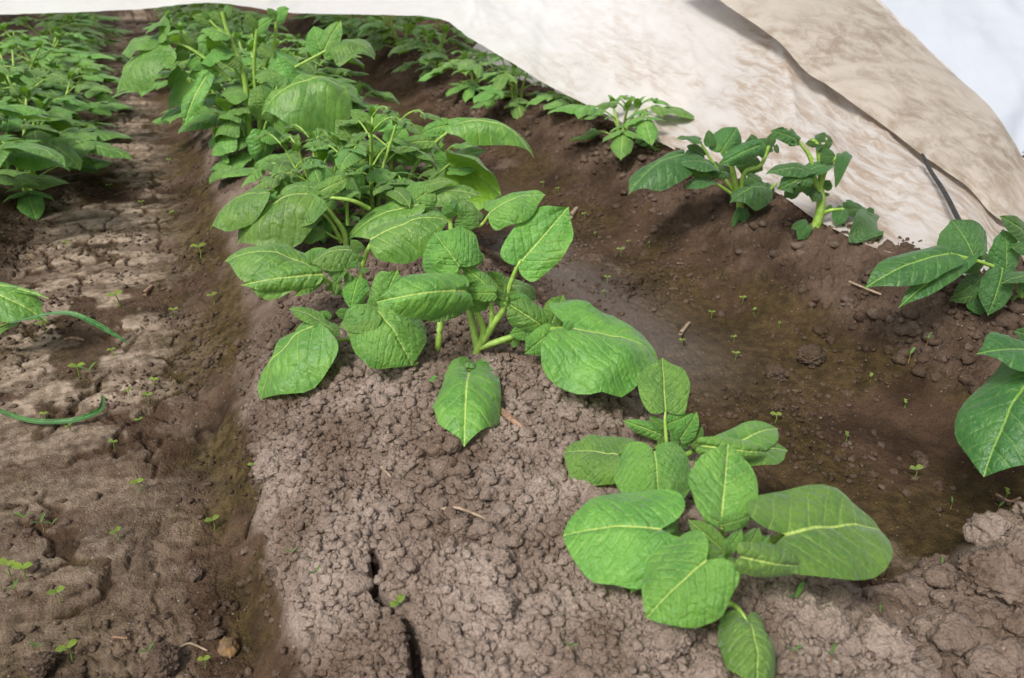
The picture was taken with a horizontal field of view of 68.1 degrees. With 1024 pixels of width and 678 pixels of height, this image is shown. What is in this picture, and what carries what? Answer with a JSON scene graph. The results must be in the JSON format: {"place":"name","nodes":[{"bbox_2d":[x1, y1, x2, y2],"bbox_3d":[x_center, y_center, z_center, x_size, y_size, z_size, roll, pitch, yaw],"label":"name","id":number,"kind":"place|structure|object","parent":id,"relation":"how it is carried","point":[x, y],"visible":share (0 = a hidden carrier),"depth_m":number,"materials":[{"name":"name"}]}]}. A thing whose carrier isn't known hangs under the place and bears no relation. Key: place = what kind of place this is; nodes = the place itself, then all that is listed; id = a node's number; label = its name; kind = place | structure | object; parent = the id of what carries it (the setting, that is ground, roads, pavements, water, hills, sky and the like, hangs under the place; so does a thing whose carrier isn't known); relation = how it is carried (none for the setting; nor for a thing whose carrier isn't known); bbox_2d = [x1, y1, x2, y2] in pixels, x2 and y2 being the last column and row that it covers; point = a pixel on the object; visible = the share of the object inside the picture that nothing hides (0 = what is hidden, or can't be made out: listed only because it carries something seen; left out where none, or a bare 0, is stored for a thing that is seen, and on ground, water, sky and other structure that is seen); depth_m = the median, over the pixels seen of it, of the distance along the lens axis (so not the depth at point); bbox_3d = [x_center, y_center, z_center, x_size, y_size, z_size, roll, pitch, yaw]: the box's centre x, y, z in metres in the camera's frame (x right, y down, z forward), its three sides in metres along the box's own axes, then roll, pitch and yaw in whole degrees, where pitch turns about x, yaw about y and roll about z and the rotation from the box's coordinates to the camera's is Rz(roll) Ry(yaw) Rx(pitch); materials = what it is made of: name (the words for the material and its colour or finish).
{"place":"outdoors","nodes":[
{"label":"outdoors","id":0,"kind":"place"},
{"bbox_2d":[0,4,1023,677],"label":"ground","id":1,"kind":"structure","parent":0,"point":[76,466],"depth_m":1.11,"materials":[{"name":"soil"}]},
{"bbox_2d":[0,557,14,576],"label":"sprout","id":2,"kind":"object","parent":1,"relation":"on","point":[4,561],"visible":1,"depth_m":0.81,"materials":[{"name":"green plant"}]},
{"bbox_2d":[2,629,20,646],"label":"soil clod","id":3,"kind":"object","parent":1,"relation":"on","point":[9,638],"visible":1,"depth_m":0.73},
{"bbox_2d":[11,561,32,579],"bbox_3d":[-0.519,0.248,0.806,0.023,0.023,0.008,-2,27,-4],"label":"sprout","id":4,"kind":"object","parent":1,"relation":"on","point":[17,565],"visible":1,"depth_m":0.80,"materials":[{"name":"green plant"}]},
{"bbox_2d":[0,282,48,333],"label":"potato plant","id":5,"kind":"object","parent":1,"relation":"on","point":[17,303],"visible":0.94,"depth_m":1.20,"materials":[{"name":"green plant"}]},
{"bbox_2d":[0,60,65,131],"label":"potato plant","id":6,"kind":"object","parent":1,"relation":"on","point":[37,94],"visible":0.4,"depth_m":2.09,"materials":[{"name":"green plant"}]},
{"bbox_2d":[0,65,69,189],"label":"potato plant","id":7,"kind":"object","parent":1,"relation":"on","point":[26,155],"visible":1,"depth_m":1.67,"materials":[{"name":"green plant"}]},
{"bbox_2d":[24,651,60,677],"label":"soil clod","id":8,"kind":"object","parent":1,"relation":"on","point":[41,664],"visible":1,"depth_m":0.69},
{"bbox_2d":[0,39,91,103],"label":"potato plant","id":9,"kind":"object","parent":1,"relation":"on","point":[16,78],"visible":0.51,"depth_m":2.65,"materials":[{"name":"green plant"}]},
{"bbox_2d":[0,391,104,423],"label":"grass blade","id":10,"kind":"object","parent":1,"relation":"on","point":[99,409],"depth_m":1.06,"materials":[{"name":"green plant"}]},
{"bbox_2d":[0,13,104,52],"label":"potato plant","id":11,"kind":"object","parent":1,"relation":"on","point":[48,23],"visible":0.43,"depth_m":3.88,"materials":[{"name":"green plant"}]},
{"bbox_2d":[47,586,64,602],"bbox_3d":[-0.466,0.264,0.777,0.018,0.018,0.006,-17,32,-30],"label":"sprout","id":12,"kind":"object","parent":1,"relation":"on","point":[53,591],"visible":1,"depth_m":0.78,"materials":[{"name":"green plant"}]},
{"bbox_2d":[0,22,115,79],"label":"potato plant","id":13,"kind":"object","parent":1,"relation":"on","point":[76,59],"visible":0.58,"depth_m":3.18,"materials":[{"name":"green plant"}]},
{"bbox_2d":[55,639,77,660],"bbox_3d":[-0.416,0.294,0.712,0.020,0.020,0.007,-22,34,-35],"label":"sprout","id":14,"kind":"object","parent":1,"relation":"on","point":[70,644],"visible":1,"depth_m":0.71,"materials":[{"name":"green plant"}]},
{"bbox_2d":[0,78,133,220],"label":"potato plant","id":15,"kind":"object","parent":1,"relation":"on","point":[70,143],"visible":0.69,"depth_m":1.98,"materials":[{"name":"green plant"}]},
{"bbox_2d":[1,57,133,115],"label":"potato plant","id":16,"kind":"object","parent":1,"relation":"on","point":[98,95],"visible":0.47,"depth_m":2.90,"materials":[{"name":"green plant"}]},
{"bbox_2d":[0,66,134,137],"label":"potato plant","id":17,"kind":"object","parent":1,"relation":"on","point":[68,112],"visible":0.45,"depth_m":2.51,"materials":[{"name":"green plant"}]},
{"bbox_2d":[9,311,129,343],"bbox_3d":[-0.651,-0.016,1.111,0.170,0.053,0.008,0,27,0],"label":"grass blade","id":18,"kind":"object","parent":1,"relation":"on","point":[91,321],"depth_m":1.10,"materials":[{"name":"green plant"}]},
{"bbox_2d":[15,29,130,82],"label":"potato plant","id":19,"kind":"object","parent":1,"relation":"on","point":[91,43],"visible":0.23,"depth_m":3.58,"materials":[{"name":"green plant"}]},
{"bbox_2d":[68,362,84,377],"bbox_3d":[-0.672,0.050,1.173,0.027,0.027,0.010,-6,28,-11],"label":"sprout","id":20,"kind":"object","parent":1,"relation":"on","point":[74,365],"visible":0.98,"depth_m":1.17,"materials":[{"name":"green plant"}]},
{"bbox_2d":[34,12,124,40],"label":"potato plant","id":21,"kind":"object","parent":1,"relation":"on","point":[83,16],"visible":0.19,"depth_m":4.77,"materials":[{"name":"green plant"}]},
{"bbox_2d":[39,10,133,49],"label":"potato plant","id":22,"kind":"object","parent":1,"relation":"on","point":[73,38],"visible":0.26,"depth_m":4.35,"materials":[{"name":"green plant"}]},
{"bbox_2d":[107,290,121,306],"bbox_3d":[-0.733,-0.072,1.403,0.012,0.032,0.032,17,32,30],"label":"sprout","id":23,"kind":"object","parent":1,"relation":"on","point":[117,292],"visible":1,"depth_m":1.40,"materials":[{"name":"green plant"}]},
{"bbox_2d":[141,284,153,295],"bbox_3d":[-0.710,-0.096,1.476,0.010,0.012,0.047,-3,27,-6],"label":"stick","id":24,"kind":"object","parent":1,"relation":"on","point":[146,291],"visible":1,"depth_m":1.47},
{"bbox_2d":[146,642,182,677],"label":"soil clod","id":25,"kind":"object","parent":1,"relation":"on","point":[164,660],"visible":1,"depth_m":0.70,"materials":[{"name":"soil"}]},
{"bbox_2d":[156,4,222,20],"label":"potato plant","id":26,"kind":"object","parent":1,"relation":"on","point":[165,10],"visible":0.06,"depth_m":5.42,"materials":[{"name":"green plant"}]},
{"bbox_2d":[112,41,267,126],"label":"potato plant","id":27,"kind":"object","parent":1,"relation":"on","point":[214,88],"visible":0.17,"depth_m":2.26,"materials":[{"name":"green plant"}]},
{"bbox_2d":[154,3,232,35],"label":"potato plant","id":28,"kind":"object","parent":1,"relation":"on","point":[174,12],"visible":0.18,"depth_m":4.45,"materials":[{"name":"green plant"}]},
{"bbox_2d":[179,642,207,650],"bbox_3d":[-0.306,0.296,0.730,0.032,0.003,0.009,3,27,5],"label":"straw piece","id":29,"kind":"object","parent":1,"relation":"on","point":[191,643],"visible":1,"depth_m":0.73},
{"bbox_2d":[185,567,204,581],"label":"soil clod","id":30,"kind":"object","parent":1,"relation":"on","point":[194,574],"visible":1,"depth_m":0.81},
{"bbox_2d":[129,21,264,82],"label":"potato plant","id":31,"kind":"object","parent":1,"relation":"on","point":[175,34],"visible":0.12,"depth_m":3.02,"materials":[{"name":"green plant"}]},
{"bbox_2d":[169,3,242,20],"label":"potato plant","id":32,"kind":"object","parent":1,"relation":"on","point":[183,5],"visible":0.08,"depth_m":4.95,"materials":[{"name":"green plant"}]},
{"bbox_2d":[156,3,256,42],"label":"potato plant","id":33,"kind":"object","parent":1,"relation":"on","point":[183,18],"visible":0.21,"depth_m":3.62,"materials":[{"name":"green plant"}]},
{"bbox_2d":[208,627,224,640],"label":"soil clod","id":34,"kind":"object","parent":1,"relation":"on","point":[215,633],"visible":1,"depth_m":0.74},
{"bbox_2d":[174,3,272,42],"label":"potato plant","id":35,"kind":"object","parent":1,"relation":"on","point":[200,5],"visible":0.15,"depth_m":4.00,"materials":[{"name":"green plant"}]},
{"bbox_2d":[217,636,239,658],"bbox_3d":[-0.273,0.296,0.728,0.025,0.016,0.022,12,30,22],"label":"ochre lump","id":36,"kind":"object","parent":1,"relation":"on","point":[229,647],"visible":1,"depth_m":0.72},
{"bbox_2d":[186,8,288,69],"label":"potato plant","id":37,"kind":"object","parent":1,"relation":"on","point":[235,25],"visible":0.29,"depth_m":3.28,"materials":[{"name":"green plant"}]},
{"bbox_2d":[117,5,374,182],"bbox_3d":[-0.625,-0.571,1.802,0.604,0.406,0.204,0,27,0],"label":"potato plant","id":38,"kind":"object","parent":1,"relation":"on","point":[308,102],"visible":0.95,"depth_m":1.77,"materials":[{"name":"green plant"}]},
{"bbox_2d":[188,31,328,93],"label":"potato plant","id":39,"kind":"object","parent":1,"relation":"on","point":[241,50],"visible":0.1,"depth_m":2.66,"materials":[{"name":"green plant"}]},
{"bbox_2d":[161,33,364,153],"bbox_3d":[-0.670,-0.665,2.046,0.526,0.310,0.510,-8,28,-15],"label":"potato plant","id":40,"kind":"object","parent":1,"relation":"on","point":[200,121],"visible":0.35,"depth_m":1.98,"materials":[{"name":"green plant"}]},
{"bbox_2d":[252,447,284,481],"bbox_3d":[-0.277,0.143,0.868,0.043,0.037,0.053,-11,29,-20],"label":"soil clod","id":41,"kind":"object","parent":1,"relation":"on","point":[266,464],"visible":0.89,"depth_m":0.86,"materials":[{"name":"soil"}]},
{"bbox_2d":[284,449,306,464],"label":"soil clod","id":42,"kind":"object","parent":1,"relation":"on","point":[295,457],"visible":1,"depth_m":0.85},
{"bbox_2d":[220,128,387,200],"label":"potato plant","id":43,"kind":"object","parent":1,"relation":"on","point":[278,162],"visible":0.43,"depth_m":1.58,"materials":[{"name":"green plant"}]},
{"bbox_2d":[232,33,384,122],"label":"potato plant","id":44,"kind":"object","parent":1,"relation":"on","point":[346,84],"visible":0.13,"depth_m":2.20,"materials":[{"name":"green plant"}]},
{"bbox_2d":[280,29,342,67],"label":"potato plant","id":45,"kind":"object","parent":1,"relation":"on","point":[296,45],"visible":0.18,"depth_m":4.02,"materials":[{"name":"green plant"}]},
{"bbox_2d":[289,13,343,23],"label":"potato plant","id":46,"kind":"object","parent":1,"relation":"on","point":[295,17],"visible":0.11,"depth_m":5.43,"materials":[{"name":"green plant"}]},
{"bbox_2d":[251,123,388,242],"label":"potato plant","id":47,"kind":"object","parent":1,"relation":"on","point":[319,171],"visible":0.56,"depth_m":1.38,"materials":[{"name":"green plant"}]},
{"bbox_2d":[224,210,452,399],"bbox_3d":[-0.225,-0.062,1.023,0.286,0.214,0.209,-11,29,-20],"label":"potato plant","id":48,"kind":"object","parent":1,"relation":"on","point":[303,357],"visible":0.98,"depth_m":0.98,"materials":[{"name":"green plant"}]},
{"bbox_2d":[314,14,368,25],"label":"potato plant","id":49,"kind":"object","parent":1,"relation":"on","point":[326,21],"visible":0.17,"depth_m":4.86,"materials":[{"name":"green plant"}]},
{"bbox_2d":[302,14,390,38],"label":"potato plant","id":50,"kind":"object","parent":1,"relation":"on","point":[337,17],"visible":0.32,"depth_m":4.51,"materials":[{"name":"green plant"}]},
{"bbox_2d":[210,175,482,247],"bbox_3d":[-0.282,-0.213,1.323,0.476,0.140,0.120,-5,28,-9],"label":"potato plant","id":51,"kind":"object","parent":1,"relation":"on","point":[293,215],"visible":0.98,"depth_m":1.29,"materials":[{"name":"green plant"}]},
{"bbox_2d":[330,69,400,132],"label":"potato plant","id":52,"kind":"object","parent":1,"relation":"on","point":[388,96],"visible":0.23,"depth_m":2.39,"materials":[{"name":"green plant"}]},
{"bbox_2d":[292,104,451,242],"bbox_3d":[-0.266,-0.318,1.436,0.278,0.234,0.303,11,29,21],"label":"potato plant","id":53,"kind":"object","parent":1,"relation":"on","point":[382,177],"visible":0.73,"depth_m":1.40,"materials":[{"name":"green plant"}]},
{"bbox_2d":[363,602,381,621],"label":"soil clod","id":54,"kind":"object","parent":1,"relation":"on","point":[375,608],"visible":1,"depth_m":0.66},
{"bbox_2d":[342,14,423,43],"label":"potato plant","id":55,"kind":"object","parent":1,"relation":"on","point":[355,32],"visible":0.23,"depth_m":4.10,"materials":[{"name":"green plant"}]},
{"bbox_2d":[390,594,404,606],"bbox_3d":[-0.099,0.232,0.656,0.006,0.018,0.018,19,33,32],"label":"sprout","id":56,"kind":"object","parent":1,"relation":"on","point":[400,598],"visible":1,"depth_m":0.65,"materials":[{"name":"green plant"}]},
{"bbox_2d":[357,15,446,53],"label":"potato plant","id":57,"kind":"object","parent":1,"relation":"on","point":[408,23],"visible":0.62,"depth_m":3.76,"materials":[{"name":"green plant"}]},
{"bbox_2d":[379,137,478,179],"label":"potato plant","id":58,"kind":"object","parent":1,"relation":"on","point":[429,173],"visible":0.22,"depth_m":2.12,"materials":[{"name":"green plant"}]},
{"bbox_2d":[326,109,533,209],"bbox_3d":[-0.169,-0.337,1.527,0.424,0.236,0.138,3,27,6],"label":"potato plant","id":59,"kind":"object","parent":1,"relation":"on","point":[466,166],"visible":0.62,"depth_m":1.50,"materials":[{"name":"green plant"}]},
{"bbox_2d":[388,23,487,81],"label":"potato plant","id":60,"kind":"object","parent":1,"relation":"on","point":[433,55],"visible":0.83,"depth_m":3.26,"materials":[{"name":"green plant"}]},
{"bbox_2d":[432,508,443,523],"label":"soil clod","id":61,"kind":"object","parent":1,"relation":"on","point":[438,516],"visible":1,"depth_m":0.73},
{"bbox_2d":[437,620,460,641],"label":"soil clod","id":62,"kind":"object","parent":1,"relation":"on","point":[448,628],"visible":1,"depth_m":0.61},
{"bbox_2d":[449,513,472,536],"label":"soil clod","id":63,"kind":"object","parent":1,"relation":"on","point":[461,523],"visible":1,"depth_m":0.70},
{"bbox_2d":[441,506,485,518],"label":"twig","id":64,"kind":"object","parent":1,"relation":"on","point":[467,511],"visible":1,"depth_m":0.72,"materials":[{"name":"wood"}]},
{"bbox_2d":[419,50,532,101],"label":"potato plant","id":65,"kind":"object","parent":1,"relation":"on","point":[469,92],"visible":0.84,"depth_m":2.89,"materials":[{"name":"green plant"}]},
{"bbox_2d":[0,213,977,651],"bbox_3d":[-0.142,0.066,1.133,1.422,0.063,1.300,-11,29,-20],"label":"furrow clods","id":66,"kind":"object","parent":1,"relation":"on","point":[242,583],"visible":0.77,"depth_m":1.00,"materials":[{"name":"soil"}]},
{"bbox_2d":[339,190,657,446],"bbox_3d":[-0.015,-0.029,0.897,0.342,0.245,0.269,-11,29,-20],"label":"potato plant","id":67,"kind":"object","parent":1,"relation":"on","point":[582,346],"visible":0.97,"depth_m":0.91,"materials":[{"name":"green plant"}]},
{"bbox_2d":[483,585,518,619],"bbox_3d":[-0.009,0.216,0.624,0.034,0.022,0.023,21,34,35],"label":"soil clod","id":68,"kind":"object","parent":1,"relation":"on","point":[500,600],"visible":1,"depth_m":0.62,"materials":[{"name":"soil"}]},
{"bbox_2d":[490,546,511,567],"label":"soil clod","id":69,"kind":"object","parent":1,"relation":"on","point":[499,556],"visible":1,"depth_m":0.66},
{"bbox_2d":[452,55,551,118],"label":"potato plant","id":70,"kind":"object","parent":1,"relation":"on","point":[489,96],"visible":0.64,"depth_m":2.52,"materials":[{"name":"green plant"}]},
{"bbox_2d":[0,0,1023,314],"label":"fleece cover","id":71,"kind":"object","parent":1,"relation":"on","point":[882,94],"visible":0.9,"depth_m":2.06,"materials":[{"name":"fabric"}]},
{"bbox_2d":[921,153,961,219],"bbox_3d":[0.822,-0.294,1.455,0.009,0.053,0.314,6,28,12],"label":"support rod","id":72,"kind":"object","parent":71,"relation":"attached to","point":[952,207],"visible":0.94,"depth_m":1.43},
{"bbox_2d":[500,406,525,427],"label":"twig","id":73,"kind":"object","parent":1,"relation":"on","point":[508,416],"visible":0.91,"depth_m":0.86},
{"bbox_2d":[526,474,553,496],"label":"soil clod","id":74,"kind":"object","parent":1,"relation":"on","point":[538,483],"visible":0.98,"depth_m":0.75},
{"bbox_2d":[533,591,560,607],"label":"soil clod","id":75,"kind":"object","parent":1,"relation":"on","point":[541,598],"visible":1,"depth_m":0.62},
{"bbox_2d":[233,260,862,677],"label":"clods","id":76,"kind":"object","parent":1,"relation":"on","point":[423,522],"visible":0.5,"depth_m":0.75,"materials":[{"name":"soil"}]},
{"bbox_2d":[546,518,566,534],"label":"soil clod","id":77,"kind":"object","parent":1,"relation":"on","point":[554,525],"visible":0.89,"depth_m":0.69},
{"bbox_2d":[525,91,589,120],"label":"potato plant","id":78,"kind":"object","parent":1,"relation":"on","point":[554,95],"visible":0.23,"depth_m":2.37,"materials":[{"name":"green plant"}]},
{"bbox_2d":[226,261,955,677],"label":"soil crumbs","id":79,"kind":"object","parent":1,"relation":"on","point":[360,643],"visible":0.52,"depth_m":0.73,"materials":[{"name":"soil"}]},
{"bbox_2d":[187,50,1023,677],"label":"ridge crumbs","id":80,"kind":"object","parent":1,"relation":"on","point":[357,582],"visible":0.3,"depth_m":1.20,"materials":[{"name":"soil"}]},
{"bbox_2d":[548,95,694,159],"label":"potato plant","id":81,"kind":"object","parent":1,"relation":"on","point":[621,145],"visible":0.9,"depth_m":1.99,"materials":[{"name":"green plant"}]},
{"bbox_2d":[647,622,695,663],"bbox_3d":[0.121,0.225,0.582,0.040,0.031,0.043,-11,29,-20],"label":"soil clod","id":82,"kind":"object","parent":1,"relation":"on","point":[667,642],"visible":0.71,"depth_m":0.57,"materials":[{"name":"soil"}]},
{"bbox_2d":[564,358,787,497],"bbox_3d":[0.170,0.109,0.781,0.223,0.113,0.151,-17,32,-30],"label":"potato plant","id":83,"kind":"object","parent":1,"relation":"on","point":[627,464],"visible":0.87,"depth_m":0.77,"materials":[{"name":"green plant"}]},
{"bbox_2d":[629,127,778,226],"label":"potato plant","id":84,"kind":"object","parent":1,"relation":"on","point":[671,169],"visible":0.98,"depth_m":1.52,"materials":[{"name":"green plant"}]},
{"bbox_2d":[689,647,731,677],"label":"soil clod","id":85,"kind":"object","parent":1,"relation":"on","point":[708,663],"visible":1,"depth_m":0.55,"materials":[{"name":"soil"}]},
{"bbox_2d":[563,444,892,677],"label":"potato plant","id":86,"kind":"object","parent":1,"relation":"on","point":[633,541],"visible":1,"depth_m":0.59,"materials":[{"name":"green plant"}]},
{"bbox_2d":[764,362,788,381],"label":"soil clod","id":87,"kind":"object","parent":1,"relation":"on","point":[777,372],"visible":1,"depth_m":1.18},
{"bbox_2d":[761,582,800,619],"bbox_3d":[0.218,0.212,0.615,0.031,0.024,0.036,-11,29,-20],"label":"soil clod","id":88,"kind":"object","parent":1,"relation":"on","point":[778,600],"visible":1,"depth_m":0.61,"materials":[{"name":"soil"}]},
{"bbox_2d":[789,581,803,597],"bbox_3d":[0.229,0.212,0.613,0.026,0.025,0.004,-23,35,-38],"label":"sprout","id":89,"kind":"object","parent":1,"relation":"on","point":[799,589],"visible":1,"depth_m":0.61,"materials":[{"name":"green plant"}]},
{"bbox_2d":[796,343,826,368],"bbox_3d":[0.484,0.027,1.220,0.044,0.040,0.053,20,33,33],"label":"soil clod","id":90,"kind":"object","parent":1,"relation":"on","point":[812,356],"visible":1,"depth_m":1.21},
{"bbox_2d":[765,127,883,242],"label":"potato plant","id":91,"kind":"object","parent":1,"relation":"on","point":[864,227],"visible":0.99,"depth_m":1.38,"materials":[{"name":"green plant"}]},
{"bbox_2d":[629,590,1023,677],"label":"front clods","id":92,"kind":"object","parent":1,"relation":"on","point":[933,662],"visible":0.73,"depth_m":0.63,"materials":[{"name":"soil"}]},
{"bbox_2d":[806,601,852,644],"bbox_3d":[0.250,0.228,0.604,0.040,0.030,0.038,-11,29,-20],"label":"soil clod","id":93,"kind":"object","parent":1,"relation":"on","point":[831,624],"visible":0.93,"depth_m":0.59,"materials":[{"name":"soil"}]},
{"bbox_2d":[848,281,881,294],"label":"twig","id":94,"kind":"object","parent":1,"relation":"on","point":[863,287],"visible":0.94,"depth_m":1.27,"materials":[{"name":"wood"}]},
{"bbox_2d":[857,610,919,667],"bbox_3d":[0.299,0.244,0.609,0.045,0.031,0.050,-11,29,-20],"label":"soil clod","id":95,"kind":"object","parent":1,"relation":"on","point":[891,644],"visible":0.97,"depth_m":0.60,"materials":[{"name":"soil"}]},
{"bbox_2d":[910,450,927,460],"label":"soil clod","id":96,"kind":"object","parent":1,"relation":"on","point":[916,455],"visible":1,"depth_m":1.00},
{"bbox_2d":[822,500,1023,677],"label":"mound clods","id":97,"kind":"object","parent":1,"relation":"on","point":[960,631],"visible":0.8,"depth_m":0.67,"materials":[{"name":"soil"}]},
{"bbox_2d":[913,553,950,569],"bbox_3d":[0.419,0.231,0.752,0.045,0.030,0.035,-11,29,-20],"label":"soil clod","id":98,"kind":"object","parent":1,"relation":"on","point":[924,563],"visible":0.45,"depth_m":0.75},
{"bbox_2d":[864,215,1023,315],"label":"potato plant","id":99,"kind":"object","parent":1,"relation":"on","point":[959,249],"visible":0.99,"depth_m":1.10,"materials":[{"name":"green plant"}]},
{"bbox_2d":[880,0,1023,157],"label":"fleece cover","id":100,"kind":"object","parent":1,"relation":"on","point":[977,46],"visible":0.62,"depth_m":2.39,"materials":[{"name":"fabric"}]},
{"bbox_2d":[944,277,962,295],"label":"soil clod","id":101,"kind":"object","parent":1,"relation":"on","point":[950,288],"visible":0.45,"depth_m":1.19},
{"bbox_2d":[954,327,1023,476],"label":"potato plant","id":102,"kind":"object","parent":1,"relation":"on","point":[989,428],"visible":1,"depth_m":0.80,"materials":[{"name":"green plant"}]},
{"bbox_2d":[955,546,1023,607],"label":"soil clod","id":103,"kind":"object","parent":1,"relation":"on","point":[997,573],"visible":0.98,"depth_m":0.69,"materials":[{"name":"soil"}]},
{"bbox_2d":[995,493,1020,502],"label":"twig","id":104,"kind":"object","parent":1,"relation":"on","point":[1008,500],"visible":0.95,"depth_m":0.91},
{"bbox_2d":[993,529,1023,564],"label":"soil clod","id":105,"kind":"object","parent":1,"relation":"on","point":[1008,542],"visible":0.53,"depth_m":0.73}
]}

